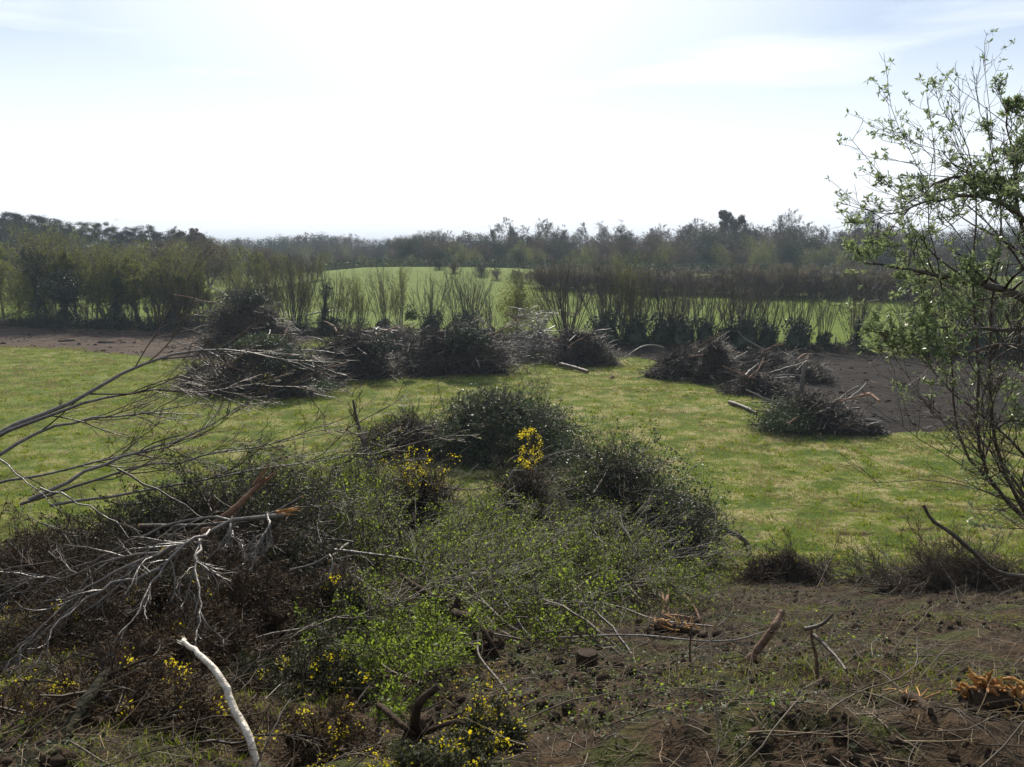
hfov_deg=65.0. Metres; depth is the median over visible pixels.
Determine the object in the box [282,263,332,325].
coppice stool
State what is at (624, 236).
pine tree
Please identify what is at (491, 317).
coppice stool
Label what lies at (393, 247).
wood tree
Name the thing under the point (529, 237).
wood tree
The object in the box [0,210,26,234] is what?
pine tree
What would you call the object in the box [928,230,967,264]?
wood tree
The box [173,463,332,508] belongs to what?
felled bough
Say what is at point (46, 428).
bare bough
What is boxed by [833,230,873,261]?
wood tree
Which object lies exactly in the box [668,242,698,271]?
wood tree
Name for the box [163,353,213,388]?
brush pile
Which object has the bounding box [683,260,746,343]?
coppice stool
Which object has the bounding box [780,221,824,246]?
bare tree
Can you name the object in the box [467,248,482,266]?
wood tree
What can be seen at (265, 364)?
brush pile
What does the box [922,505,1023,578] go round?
slanting branch
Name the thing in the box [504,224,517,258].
ivy clad tree
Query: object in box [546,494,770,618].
felled bough
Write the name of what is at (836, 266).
hedge shrub
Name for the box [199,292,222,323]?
coppice stool
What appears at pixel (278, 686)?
bowed stick
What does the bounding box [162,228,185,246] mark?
wood tree
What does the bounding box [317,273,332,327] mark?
ivy clad tree
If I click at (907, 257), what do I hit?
wood tree
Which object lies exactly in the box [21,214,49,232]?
pine tree
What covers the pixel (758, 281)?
wild bush
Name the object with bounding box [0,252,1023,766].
ground
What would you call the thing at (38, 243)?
wood tree
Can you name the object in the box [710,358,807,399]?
brush pile
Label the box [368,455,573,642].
felled bough
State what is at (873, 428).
brush pile
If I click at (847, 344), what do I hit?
undergrowth
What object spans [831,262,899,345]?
coppice stool
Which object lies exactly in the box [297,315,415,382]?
brush pile
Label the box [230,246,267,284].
spring tree
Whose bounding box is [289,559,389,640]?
gorse bush
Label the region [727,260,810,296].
hedge shrub
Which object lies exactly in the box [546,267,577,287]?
wild bush
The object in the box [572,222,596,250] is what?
bare tree
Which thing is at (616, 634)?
bent branch
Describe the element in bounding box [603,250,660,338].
coppice stool
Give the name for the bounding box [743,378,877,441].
brush pile
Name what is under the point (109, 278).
coppice stool
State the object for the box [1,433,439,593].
brush heap
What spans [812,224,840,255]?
bare tree
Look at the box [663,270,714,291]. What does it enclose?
hedge shrub
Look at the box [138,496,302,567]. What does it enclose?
bent branch
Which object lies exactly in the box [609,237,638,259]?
wood tree
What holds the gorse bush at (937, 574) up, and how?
on the ground at (696, 756)
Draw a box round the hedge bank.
[1,318,1022,357]
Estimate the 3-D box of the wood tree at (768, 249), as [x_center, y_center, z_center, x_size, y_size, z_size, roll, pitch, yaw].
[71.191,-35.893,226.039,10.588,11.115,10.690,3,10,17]
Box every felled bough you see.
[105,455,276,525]
[160,434,337,503]
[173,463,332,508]
[283,566,444,685]
[285,465,405,530]
[296,421,424,584]
[336,456,543,582]
[361,479,654,625]
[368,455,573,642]
[388,481,567,580]
[459,503,705,622]
[466,564,631,655]
[495,492,629,582]
[526,475,697,600]
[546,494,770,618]
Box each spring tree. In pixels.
[0,240,26,299]
[0,248,28,315]
[40,246,91,314]
[71,258,111,318]
[102,252,145,318]
[120,255,179,319]
[122,240,149,295]
[173,268,205,318]
[180,275,218,324]
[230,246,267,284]
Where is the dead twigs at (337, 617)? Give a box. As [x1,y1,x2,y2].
[250,556,487,669]
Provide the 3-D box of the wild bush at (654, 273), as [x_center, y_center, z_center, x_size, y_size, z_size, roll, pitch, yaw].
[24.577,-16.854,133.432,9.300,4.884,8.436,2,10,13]
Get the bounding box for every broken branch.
[0,459,61,510]
[40,487,142,561]
[116,468,296,581]
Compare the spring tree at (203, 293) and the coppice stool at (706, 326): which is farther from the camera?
the spring tree at (203, 293)
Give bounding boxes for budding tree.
[166,226,209,250]
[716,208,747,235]
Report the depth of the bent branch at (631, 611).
9.65 m
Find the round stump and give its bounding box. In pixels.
[576,648,597,671]
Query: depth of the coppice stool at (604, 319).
77.98 m
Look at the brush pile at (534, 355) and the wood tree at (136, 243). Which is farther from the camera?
the wood tree at (136, 243)
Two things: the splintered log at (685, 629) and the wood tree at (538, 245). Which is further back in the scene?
the wood tree at (538, 245)
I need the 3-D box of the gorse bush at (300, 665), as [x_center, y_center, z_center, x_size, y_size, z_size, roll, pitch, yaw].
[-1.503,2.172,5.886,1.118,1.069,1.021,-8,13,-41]
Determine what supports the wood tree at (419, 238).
on the ground at (696, 756)
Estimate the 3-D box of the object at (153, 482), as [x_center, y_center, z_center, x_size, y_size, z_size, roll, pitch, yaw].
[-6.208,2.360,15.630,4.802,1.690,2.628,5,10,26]
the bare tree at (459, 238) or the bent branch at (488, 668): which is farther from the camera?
the bare tree at (459, 238)
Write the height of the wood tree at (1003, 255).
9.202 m
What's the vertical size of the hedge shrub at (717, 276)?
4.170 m
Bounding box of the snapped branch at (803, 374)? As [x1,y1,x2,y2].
[799,362,806,395]
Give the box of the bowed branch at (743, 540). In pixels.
[675,492,752,564]
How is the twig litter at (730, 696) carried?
on the ground at (696, 756)
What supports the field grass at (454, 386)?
on the ground at (696, 756)
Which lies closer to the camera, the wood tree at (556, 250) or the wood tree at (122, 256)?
the wood tree at (122, 256)
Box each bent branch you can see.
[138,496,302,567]
[327,423,547,562]
[333,539,473,584]
[344,520,520,653]
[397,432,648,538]
[448,447,582,494]
[458,615,547,698]
[541,564,712,627]
[559,529,790,661]
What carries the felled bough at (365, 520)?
on the ground at (696, 756)
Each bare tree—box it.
[295,232,316,252]
[307,237,330,254]
[341,233,361,244]
[341,237,354,253]
[414,232,443,254]
[423,230,454,259]
[426,232,455,246]
[448,234,471,257]
[495,217,523,246]
[515,219,562,255]
[544,224,580,252]
[545,231,582,261]
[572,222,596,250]
[596,219,635,253]
[636,223,670,247]
[659,225,691,255]
[683,218,712,241]
[742,222,779,242]
[762,223,796,246]
[763,208,802,241]
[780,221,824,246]
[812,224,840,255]
[820,227,851,261]
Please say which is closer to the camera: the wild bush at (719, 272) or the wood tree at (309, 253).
the wild bush at (719, 272)
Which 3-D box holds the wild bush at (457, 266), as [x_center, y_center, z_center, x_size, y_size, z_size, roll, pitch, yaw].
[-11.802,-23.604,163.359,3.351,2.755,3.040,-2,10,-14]
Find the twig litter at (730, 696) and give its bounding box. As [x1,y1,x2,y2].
[0,520,1023,766]
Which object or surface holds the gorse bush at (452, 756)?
on the ground at (696, 756)
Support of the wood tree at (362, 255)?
on the ground at (696, 756)
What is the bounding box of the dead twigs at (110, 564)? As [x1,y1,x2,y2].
[0,505,226,602]
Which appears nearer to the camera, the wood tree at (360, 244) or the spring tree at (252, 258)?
the spring tree at (252, 258)
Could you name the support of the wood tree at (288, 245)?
on the ground at (696, 756)
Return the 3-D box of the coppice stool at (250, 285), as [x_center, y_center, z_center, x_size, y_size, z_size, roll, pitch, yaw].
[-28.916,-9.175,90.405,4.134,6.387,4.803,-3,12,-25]
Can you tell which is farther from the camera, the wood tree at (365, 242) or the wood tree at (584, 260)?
the wood tree at (365, 242)
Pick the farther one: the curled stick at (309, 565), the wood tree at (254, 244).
the wood tree at (254, 244)
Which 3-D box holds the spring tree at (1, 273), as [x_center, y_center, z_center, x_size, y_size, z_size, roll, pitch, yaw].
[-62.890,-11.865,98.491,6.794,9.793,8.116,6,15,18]
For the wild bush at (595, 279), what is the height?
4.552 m
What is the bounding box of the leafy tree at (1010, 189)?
[823,28,1023,540]
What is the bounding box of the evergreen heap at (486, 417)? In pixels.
[397,364,607,472]
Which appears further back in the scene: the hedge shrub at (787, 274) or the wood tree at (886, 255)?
the wood tree at (886, 255)
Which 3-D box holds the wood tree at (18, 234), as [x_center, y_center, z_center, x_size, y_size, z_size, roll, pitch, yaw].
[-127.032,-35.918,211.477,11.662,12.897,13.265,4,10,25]
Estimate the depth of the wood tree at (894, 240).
224.51 m
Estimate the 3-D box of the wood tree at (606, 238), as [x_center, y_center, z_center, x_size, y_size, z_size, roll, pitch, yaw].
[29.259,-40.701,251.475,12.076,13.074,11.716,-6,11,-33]
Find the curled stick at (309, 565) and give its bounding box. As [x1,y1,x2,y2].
[289,554,332,587]
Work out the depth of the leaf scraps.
6.28 m
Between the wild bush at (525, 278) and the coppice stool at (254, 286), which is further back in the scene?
the wild bush at (525, 278)
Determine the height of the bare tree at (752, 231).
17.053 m
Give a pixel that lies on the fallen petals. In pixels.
(387, 731)
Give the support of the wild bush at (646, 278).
on the ground at (696, 756)
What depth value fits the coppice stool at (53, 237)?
96.00 m
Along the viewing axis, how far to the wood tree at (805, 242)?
233.75 m
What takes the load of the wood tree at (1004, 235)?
on the ground at (696, 756)
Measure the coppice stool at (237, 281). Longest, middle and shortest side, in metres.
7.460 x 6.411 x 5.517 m
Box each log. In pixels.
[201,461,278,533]
[559,362,588,372]
[642,609,707,639]
[728,400,756,413]
[746,609,785,661]
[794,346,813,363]
[856,388,880,401]
[856,416,883,422]
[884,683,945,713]
[952,666,1023,716]
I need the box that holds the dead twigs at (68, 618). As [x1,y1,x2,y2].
[0,567,167,674]
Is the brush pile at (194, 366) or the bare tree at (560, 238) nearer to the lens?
the brush pile at (194, 366)
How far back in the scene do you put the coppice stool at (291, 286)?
87.42 m
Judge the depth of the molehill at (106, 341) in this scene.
79.07 m
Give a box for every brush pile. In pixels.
[156,275,313,355]
[163,322,354,401]
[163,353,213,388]
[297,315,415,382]
[366,317,420,356]
[388,296,541,378]
[478,298,562,362]
[533,318,629,367]
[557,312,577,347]
[628,331,729,381]
[684,329,742,385]
[708,331,827,373]
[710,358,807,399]
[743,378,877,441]
[776,359,842,384]
[850,418,892,435]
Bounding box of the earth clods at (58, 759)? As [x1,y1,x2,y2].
[0,528,1023,766]
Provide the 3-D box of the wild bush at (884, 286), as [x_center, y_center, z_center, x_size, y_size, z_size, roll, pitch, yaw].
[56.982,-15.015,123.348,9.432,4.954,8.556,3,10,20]
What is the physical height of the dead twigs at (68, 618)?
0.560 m
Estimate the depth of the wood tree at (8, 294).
97.10 m
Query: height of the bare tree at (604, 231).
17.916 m
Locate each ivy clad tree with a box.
[11,240,50,327]
[35,269,95,330]
[104,271,125,329]
[130,298,145,330]
[142,301,154,330]
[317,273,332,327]
[487,224,500,241]
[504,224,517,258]
[848,314,864,346]
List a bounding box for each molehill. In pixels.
[58,338,75,341]
[98,340,113,342]
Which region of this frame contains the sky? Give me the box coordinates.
[0,0,1023,251]
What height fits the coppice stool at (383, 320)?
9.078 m
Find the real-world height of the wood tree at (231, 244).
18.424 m
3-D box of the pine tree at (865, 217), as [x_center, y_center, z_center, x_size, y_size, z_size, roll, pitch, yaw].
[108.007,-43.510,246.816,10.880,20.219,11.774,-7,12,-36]
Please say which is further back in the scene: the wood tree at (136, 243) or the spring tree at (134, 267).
the wood tree at (136, 243)
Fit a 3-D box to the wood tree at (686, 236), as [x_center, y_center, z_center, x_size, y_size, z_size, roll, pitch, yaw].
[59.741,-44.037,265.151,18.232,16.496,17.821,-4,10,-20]
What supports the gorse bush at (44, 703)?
on the ground at (696, 756)
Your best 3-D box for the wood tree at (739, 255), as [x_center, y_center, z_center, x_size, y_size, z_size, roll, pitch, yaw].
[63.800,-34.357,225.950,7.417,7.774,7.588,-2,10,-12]
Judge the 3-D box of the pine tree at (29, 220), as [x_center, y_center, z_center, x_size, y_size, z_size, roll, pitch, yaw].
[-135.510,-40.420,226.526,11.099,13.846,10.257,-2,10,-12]
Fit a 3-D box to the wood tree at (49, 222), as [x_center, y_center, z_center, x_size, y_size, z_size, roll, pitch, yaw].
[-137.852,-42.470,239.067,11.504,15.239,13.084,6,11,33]
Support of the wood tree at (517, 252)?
on the ground at (696, 756)
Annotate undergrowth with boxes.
[0,310,1023,359]
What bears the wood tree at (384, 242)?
on the ground at (696, 756)
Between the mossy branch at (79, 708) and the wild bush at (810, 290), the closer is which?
the mossy branch at (79, 708)
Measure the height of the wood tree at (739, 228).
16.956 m
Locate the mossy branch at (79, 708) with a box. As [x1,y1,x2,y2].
[33,638,168,739]
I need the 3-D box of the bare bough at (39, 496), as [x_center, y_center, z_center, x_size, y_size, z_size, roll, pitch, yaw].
[-3.361,0.560,10.810,5.708,2.231,2.116,-5,11,-30]
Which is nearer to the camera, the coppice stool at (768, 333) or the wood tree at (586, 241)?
the coppice stool at (768, 333)
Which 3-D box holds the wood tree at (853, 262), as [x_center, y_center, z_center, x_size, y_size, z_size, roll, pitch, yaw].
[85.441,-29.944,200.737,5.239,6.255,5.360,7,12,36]
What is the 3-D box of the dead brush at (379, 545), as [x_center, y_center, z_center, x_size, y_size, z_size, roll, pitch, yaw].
[-1.892,2.621,11.960,3.525,2.145,3.306,0,9,0]
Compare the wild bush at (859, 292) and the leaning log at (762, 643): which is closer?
the leaning log at (762, 643)
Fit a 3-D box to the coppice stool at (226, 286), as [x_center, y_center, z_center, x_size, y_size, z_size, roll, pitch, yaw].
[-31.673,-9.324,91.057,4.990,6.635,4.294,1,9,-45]
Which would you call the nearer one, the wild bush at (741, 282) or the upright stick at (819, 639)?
the upright stick at (819, 639)
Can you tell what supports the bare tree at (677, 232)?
on the ground at (696, 756)
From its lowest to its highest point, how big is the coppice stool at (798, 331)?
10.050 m
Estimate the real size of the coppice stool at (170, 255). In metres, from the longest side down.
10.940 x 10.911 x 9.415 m
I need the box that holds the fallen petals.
[0,585,534,766]
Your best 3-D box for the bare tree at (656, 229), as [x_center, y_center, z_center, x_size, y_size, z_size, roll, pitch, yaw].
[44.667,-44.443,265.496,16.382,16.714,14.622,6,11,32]
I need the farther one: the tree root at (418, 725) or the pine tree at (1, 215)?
the pine tree at (1, 215)
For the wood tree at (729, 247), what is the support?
on the ground at (696, 756)
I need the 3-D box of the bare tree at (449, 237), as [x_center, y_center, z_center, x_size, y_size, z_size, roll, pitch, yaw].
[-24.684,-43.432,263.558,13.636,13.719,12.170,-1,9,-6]
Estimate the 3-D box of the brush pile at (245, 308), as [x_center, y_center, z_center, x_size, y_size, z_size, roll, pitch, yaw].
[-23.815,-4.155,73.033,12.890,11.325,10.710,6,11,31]
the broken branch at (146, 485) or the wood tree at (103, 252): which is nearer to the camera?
the broken branch at (146, 485)
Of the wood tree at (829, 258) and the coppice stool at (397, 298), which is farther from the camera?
the wood tree at (829, 258)
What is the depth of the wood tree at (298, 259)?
153.01 m
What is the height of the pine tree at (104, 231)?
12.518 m
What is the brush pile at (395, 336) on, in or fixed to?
on the ground at (696, 756)
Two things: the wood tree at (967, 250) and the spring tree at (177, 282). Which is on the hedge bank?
the spring tree at (177, 282)
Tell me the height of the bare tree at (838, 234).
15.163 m
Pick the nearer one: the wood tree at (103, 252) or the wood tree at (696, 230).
the wood tree at (103, 252)
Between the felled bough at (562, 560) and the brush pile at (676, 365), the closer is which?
the felled bough at (562, 560)
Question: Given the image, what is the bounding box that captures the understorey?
[8,254,1023,277]
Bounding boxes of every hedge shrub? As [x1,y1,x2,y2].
[517,264,563,286]
[544,262,604,289]
[583,264,642,288]
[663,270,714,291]
[695,271,735,292]
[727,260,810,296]
[754,260,831,295]
[801,261,874,295]
[828,266,904,298]
[870,268,944,297]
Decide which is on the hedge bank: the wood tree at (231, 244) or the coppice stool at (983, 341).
the coppice stool at (983, 341)
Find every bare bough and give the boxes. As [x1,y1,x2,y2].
[0,247,356,452]
[0,367,261,519]
[20,345,480,506]
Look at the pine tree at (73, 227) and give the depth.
230.05 m
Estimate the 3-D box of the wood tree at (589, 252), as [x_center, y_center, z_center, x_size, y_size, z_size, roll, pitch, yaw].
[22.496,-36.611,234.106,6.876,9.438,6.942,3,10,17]
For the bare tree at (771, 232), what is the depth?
262.45 m
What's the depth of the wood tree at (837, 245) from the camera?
239.90 m
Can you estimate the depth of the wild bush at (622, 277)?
136.78 m
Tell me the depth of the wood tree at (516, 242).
258.32 m
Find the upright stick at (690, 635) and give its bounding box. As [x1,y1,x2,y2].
[687,624,693,663]
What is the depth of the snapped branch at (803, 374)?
48.55 m
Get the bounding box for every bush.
[0,493,175,616]
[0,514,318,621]
[0,556,212,664]
[0,621,178,732]
[50,646,266,753]
[71,597,304,695]
[111,554,228,631]
[180,517,415,654]
[219,598,388,703]
[271,686,392,766]
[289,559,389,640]
[319,589,497,725]
[341,430,500,544]
[384,729,494,766]
[431,259,446,269]
[439,690,537,762]
[448,261,460,272]
[453,410,597,558]
[473,263,489,275]
[490,266,503,279]
[507,269,520,281]
[523,271,535,283]
[525,262,561,287]
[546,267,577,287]
[575,272,598,289]
[576,269,622,290]
[587,264,620,289]
[603,266,641,290]
[613,266,665,292]
[623,267,655,291]
[634,268,681,293]
[658,265,700,293]
[678,271,712,294]
[690,274,719,294]
[707,267,750,295]
[716,266,773,296]
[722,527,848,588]
[742,271,797,297]
[777,522,967,586]
[786,270,835,297]
[800,267,848,298]
[822,270,872,298]
[839,273,883,298]
[845,509,1023,600]
[853,269,903,299]
[860,270,912,299]
[885,271,913,298]
[894,281,938,300]
[903,278,946,301]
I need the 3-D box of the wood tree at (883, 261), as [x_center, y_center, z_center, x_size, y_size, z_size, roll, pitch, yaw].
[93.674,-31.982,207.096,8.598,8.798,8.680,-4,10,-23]
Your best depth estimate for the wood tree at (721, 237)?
237.34 m
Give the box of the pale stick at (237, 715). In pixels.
[176,636,260,766]
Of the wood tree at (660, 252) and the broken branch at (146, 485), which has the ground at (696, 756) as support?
the wood tree at (660, 252)
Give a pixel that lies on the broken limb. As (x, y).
(230, 532)
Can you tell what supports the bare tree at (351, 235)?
on the ground at (696, 756)
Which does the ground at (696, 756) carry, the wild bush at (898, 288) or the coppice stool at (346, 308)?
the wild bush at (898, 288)
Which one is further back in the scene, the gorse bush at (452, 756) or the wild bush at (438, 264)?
the wild bush at (438, 264)
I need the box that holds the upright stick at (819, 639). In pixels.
[803,613,846,679]
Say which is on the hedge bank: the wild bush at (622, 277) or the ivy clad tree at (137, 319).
the ivy clad tree at (137, 319)
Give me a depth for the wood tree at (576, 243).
253.75 m
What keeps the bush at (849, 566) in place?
on the ground at (696, 756)
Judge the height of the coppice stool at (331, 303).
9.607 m
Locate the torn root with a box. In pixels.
[659,586,699,620]
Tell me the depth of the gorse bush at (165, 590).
7.21 m
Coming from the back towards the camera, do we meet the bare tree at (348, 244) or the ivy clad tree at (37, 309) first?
the bare tree at (348, 244)
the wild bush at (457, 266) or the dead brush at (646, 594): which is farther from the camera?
the wild bush at (457, 266)
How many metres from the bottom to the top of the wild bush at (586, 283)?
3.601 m
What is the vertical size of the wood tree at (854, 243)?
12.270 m
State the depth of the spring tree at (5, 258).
139.44 m
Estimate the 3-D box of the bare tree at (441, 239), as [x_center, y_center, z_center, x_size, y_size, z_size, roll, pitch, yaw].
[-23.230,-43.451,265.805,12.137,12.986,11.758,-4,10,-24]
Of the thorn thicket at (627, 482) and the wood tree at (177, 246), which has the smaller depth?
the thorn thicket at (627, 482)
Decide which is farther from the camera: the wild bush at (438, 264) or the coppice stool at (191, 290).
the wild bush at (438, 264)
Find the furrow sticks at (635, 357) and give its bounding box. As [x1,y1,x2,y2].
[1,329,1021,431]
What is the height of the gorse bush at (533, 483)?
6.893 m
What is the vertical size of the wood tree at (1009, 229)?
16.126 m
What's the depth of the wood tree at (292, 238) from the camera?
394.61 m
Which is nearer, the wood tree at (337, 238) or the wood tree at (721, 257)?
the wood tree at (721, 257)
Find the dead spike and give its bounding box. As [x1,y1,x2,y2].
[345,400,375,480]
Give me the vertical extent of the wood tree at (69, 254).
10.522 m
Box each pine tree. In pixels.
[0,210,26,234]
[0,214,17,231]
[11,217,48,233]
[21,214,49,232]
[47,218,73,240]
[68,221,84,233]
[74,221,102,248]
[90,222,110,242]
[98,227,117,238]
[111,225,133,243]
[124,227,145,245]
[134,224,161,245]
[152,230,166,242]
[615,229,636,249]
[847,208,885,273]
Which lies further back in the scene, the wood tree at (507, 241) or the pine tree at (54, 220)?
the wood tree at (507, 241)
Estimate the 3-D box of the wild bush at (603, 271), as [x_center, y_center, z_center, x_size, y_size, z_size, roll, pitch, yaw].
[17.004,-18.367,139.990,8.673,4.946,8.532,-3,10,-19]
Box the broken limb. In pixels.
[0,506,300,684]
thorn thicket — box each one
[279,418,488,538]
[506,407,780,580]
[672,503,753,564]
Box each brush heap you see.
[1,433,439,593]
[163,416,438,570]
[343,403,454,465]
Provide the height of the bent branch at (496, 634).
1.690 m
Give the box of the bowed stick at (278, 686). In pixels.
[266,644,308,697]
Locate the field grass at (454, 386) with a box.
[0,341,1023,584]
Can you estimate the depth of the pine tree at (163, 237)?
230.11 m
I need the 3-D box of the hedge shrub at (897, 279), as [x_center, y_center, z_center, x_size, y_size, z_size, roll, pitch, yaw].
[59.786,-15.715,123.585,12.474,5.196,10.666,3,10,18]
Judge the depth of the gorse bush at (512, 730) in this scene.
4.61 m
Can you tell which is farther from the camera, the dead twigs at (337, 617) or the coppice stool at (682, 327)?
the coppice stool at (682, 327)
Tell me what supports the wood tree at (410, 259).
on the ground at (696, 756)
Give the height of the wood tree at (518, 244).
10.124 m
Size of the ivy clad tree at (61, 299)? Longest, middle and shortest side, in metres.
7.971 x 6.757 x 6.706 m
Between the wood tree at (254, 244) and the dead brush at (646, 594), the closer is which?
the dead brush at (646, 594)
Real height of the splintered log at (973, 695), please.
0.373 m
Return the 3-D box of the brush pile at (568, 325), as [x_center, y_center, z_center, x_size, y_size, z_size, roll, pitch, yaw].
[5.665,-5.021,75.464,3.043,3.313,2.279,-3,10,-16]
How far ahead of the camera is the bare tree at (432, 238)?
253.62 m
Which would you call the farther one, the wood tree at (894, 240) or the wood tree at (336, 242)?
the wood tree at (336, 242)
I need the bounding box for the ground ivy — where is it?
[3,579,1021,744]
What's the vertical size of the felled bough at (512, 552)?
2.853 m
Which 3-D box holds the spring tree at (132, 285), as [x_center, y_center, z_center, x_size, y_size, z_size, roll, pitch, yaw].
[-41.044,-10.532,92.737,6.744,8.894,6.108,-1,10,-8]
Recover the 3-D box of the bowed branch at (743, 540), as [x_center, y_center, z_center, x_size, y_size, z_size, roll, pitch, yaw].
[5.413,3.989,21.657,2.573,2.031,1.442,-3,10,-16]
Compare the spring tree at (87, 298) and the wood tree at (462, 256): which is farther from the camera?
the wood tree at (462, 256)
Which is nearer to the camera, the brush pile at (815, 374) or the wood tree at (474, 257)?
the brush pile at (815, 374)
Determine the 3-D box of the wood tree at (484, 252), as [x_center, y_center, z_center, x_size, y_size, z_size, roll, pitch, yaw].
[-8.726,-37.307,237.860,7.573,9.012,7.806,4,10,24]
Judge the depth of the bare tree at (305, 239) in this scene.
392.02 m
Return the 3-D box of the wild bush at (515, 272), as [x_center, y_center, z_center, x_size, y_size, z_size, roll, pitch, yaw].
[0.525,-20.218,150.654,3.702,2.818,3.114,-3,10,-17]
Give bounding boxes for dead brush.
[266,471,394,545]
[305,485,489,587]
[374,488,580,563]
[388,508,589,598]
[478,507,675,580]
[524,530,722,605]
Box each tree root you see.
[376,683,480,760]
[393,572,504,659]
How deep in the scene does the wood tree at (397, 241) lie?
386.81 m
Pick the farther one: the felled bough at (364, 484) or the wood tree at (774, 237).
the wood tree at (774, 237)
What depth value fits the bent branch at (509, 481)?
28.71 m
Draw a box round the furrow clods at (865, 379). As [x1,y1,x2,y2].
[0,326,1023,431]
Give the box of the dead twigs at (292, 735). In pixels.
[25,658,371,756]
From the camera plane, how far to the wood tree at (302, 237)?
398.51 m
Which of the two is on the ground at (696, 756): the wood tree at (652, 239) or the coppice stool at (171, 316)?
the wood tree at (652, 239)
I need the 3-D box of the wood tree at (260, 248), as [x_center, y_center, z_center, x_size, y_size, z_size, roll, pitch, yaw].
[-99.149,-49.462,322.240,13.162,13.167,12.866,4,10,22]
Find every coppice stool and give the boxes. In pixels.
[0,221,106,316]
[6,219,121,319]
[67,241,136,318]
[83,241,165,320]
[104,233,202,323]
[141,250,215,326]
[156,248,213,323]
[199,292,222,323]
[211,269,248,307]
[215,256,280,306]
[219,264,275,297]
[239,275,270,303]
[241,245,325,325]
[251,254,303,316]
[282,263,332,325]
[304,256,354,328]
[323,277,365,328]
[344,271,376,327]
[364,263,400,330]
[370,260,410,329]
[402,254,457,334]
[428,258,503,327]
[475,285,505,331]
[513,244,612,333]
[526,286,557,330]
[561,251,643,341]
[595,257,668,342]
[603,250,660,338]
[631,243,699,342]
[640,261,722,343]
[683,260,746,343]
[705,263,791,346]
[711,244,768,344]
[744,264,794,345]
[769,253,841,346]
[810,265,847,344]
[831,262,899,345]
[878,273,947,353]
[903,258,984,348]
[923,276,1017,353]
[940,256,1023,350]
[985,253,1023,351]
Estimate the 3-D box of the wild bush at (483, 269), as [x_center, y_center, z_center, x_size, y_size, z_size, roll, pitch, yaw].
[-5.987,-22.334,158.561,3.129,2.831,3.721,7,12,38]
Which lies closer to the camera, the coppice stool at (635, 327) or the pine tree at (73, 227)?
the coppice stool at (635, 327)
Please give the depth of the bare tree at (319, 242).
372.00 m
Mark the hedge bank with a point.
(5, 321)
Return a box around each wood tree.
[0,222,51,261]
[0,262,33,320]
[9,251,75,317]
[10,234,59,268]
[31,215,53,229]
[46,242,94,297]
[74,254,142,323]
[80,244,114,285]
[88,236,116,262]
[103,231,128,254]
[108,247,143,275]
[123,240,152,260]
[140,238,192,288]
[140,257,198,323]
[160,239,189,260]
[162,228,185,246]
[172,236,207,274]
[184,234,236,290]
[192,241,216,258]
[210,239,249,287]
[215,238,241,251]
[228,244,250,263]
[232,237,254,257]
[241,238,267,259]
[249,248,280,281]
[251,243,280,263]
[253,236,284,253]
[266,234,298,251]
[267,251,296,284]
[276,238,300,253]
[277,248,306,265]
[282,234,307,256]
[286,243,314,265]
[288,256,311,277]
[289,234,315,250]
[302,231,341,256]
[304,245,316,268]
[308,243,338,264]
[308,259,325,277]
[321,234,347,245]
[322,246,347,263]
[327,236,359,258]
[330,241,351,263]
[337,254,353,267]
[342,237,369,253]
[354,237,378,253]
[355,254,367,267]
[370,237,394,258]
[370,244,392,262]
[383,235,406,264]
[385,236,408,253]
[385,250,401,264]
[396,238,423,262]
[404,253,416,266]
[405,235,433,258]
[412,229,445,240]
[424,253,433,266]
[426,246,451,265]
[433,239,460,261]
[444,238,470,266]
[453,246,471,266]
[459,232,485,254]
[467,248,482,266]
[469,233,502,261]
[472,242,494,263]
[488,232,521,260]
[490,240,509,267]
[491,254,506,266]
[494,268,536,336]
[506,234,527,261]
[506,239,531,263]
[509,248,528,267]
[517,232,542,259]
[523,247,544,265]
[526,230,558,258]
[526,238,552,259]
[544,241,571,264]
[561,233,585,266]
[567,243,592,266]
[575,234,599,254]
[577,250,591,268]
[581,243,599,268]
[589,233,624,257]
[594,240,622,264]
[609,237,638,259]
[613,234,642,258]
[633,232,667,257]
[634,235,665,263]
[638,229,676,263]
[648,246,668,267]
[655,239,677,269]
[666,232,701,267]
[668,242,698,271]
[671,227,714,262]
[675,220,719,260]
[685,228,720,263]
[695,243,717,271]
[702,223,736,242]
[705,229,746,264]
[709,243,732,270]
[712,237,740,263]
[722,223,756,248]
[728,247,751,269]
[731,231,765,263]
[735,227,762,258]
[745,227,793,262]
[748,236,780,270]
[748,246,771,270]
[771,229,811,262]
[771,236,804,271]
[772,222,802,260]
[794,234,822,266]
[798,246,823,269]
[801,233,835,262]
[811,242,842,266]
[829,237,852,263]
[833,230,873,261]
[834,235,873,262]
[834,249,854,268]
[843,252,864,270]
[851,228,896,264]
[859,245,893,270]
[868,245,897,274]
[873,225,903,246]
[888,227,932,265]
[888,234,918,261]
[894,248,919,267]
[911,228,944,268]
[926,246,951,270]
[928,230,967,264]
[940,245,958,270]
[943,229,973,259]
[952,225,1003,256]
[953,241,989,270]
[970,227,1017,265]
[970,240,1010,273]
[990,223,1021,250]
[1001,237,1023,275]
[1002,242,1021,275]
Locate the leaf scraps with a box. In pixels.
[0,528,1023,766]
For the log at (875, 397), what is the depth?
44.24 m

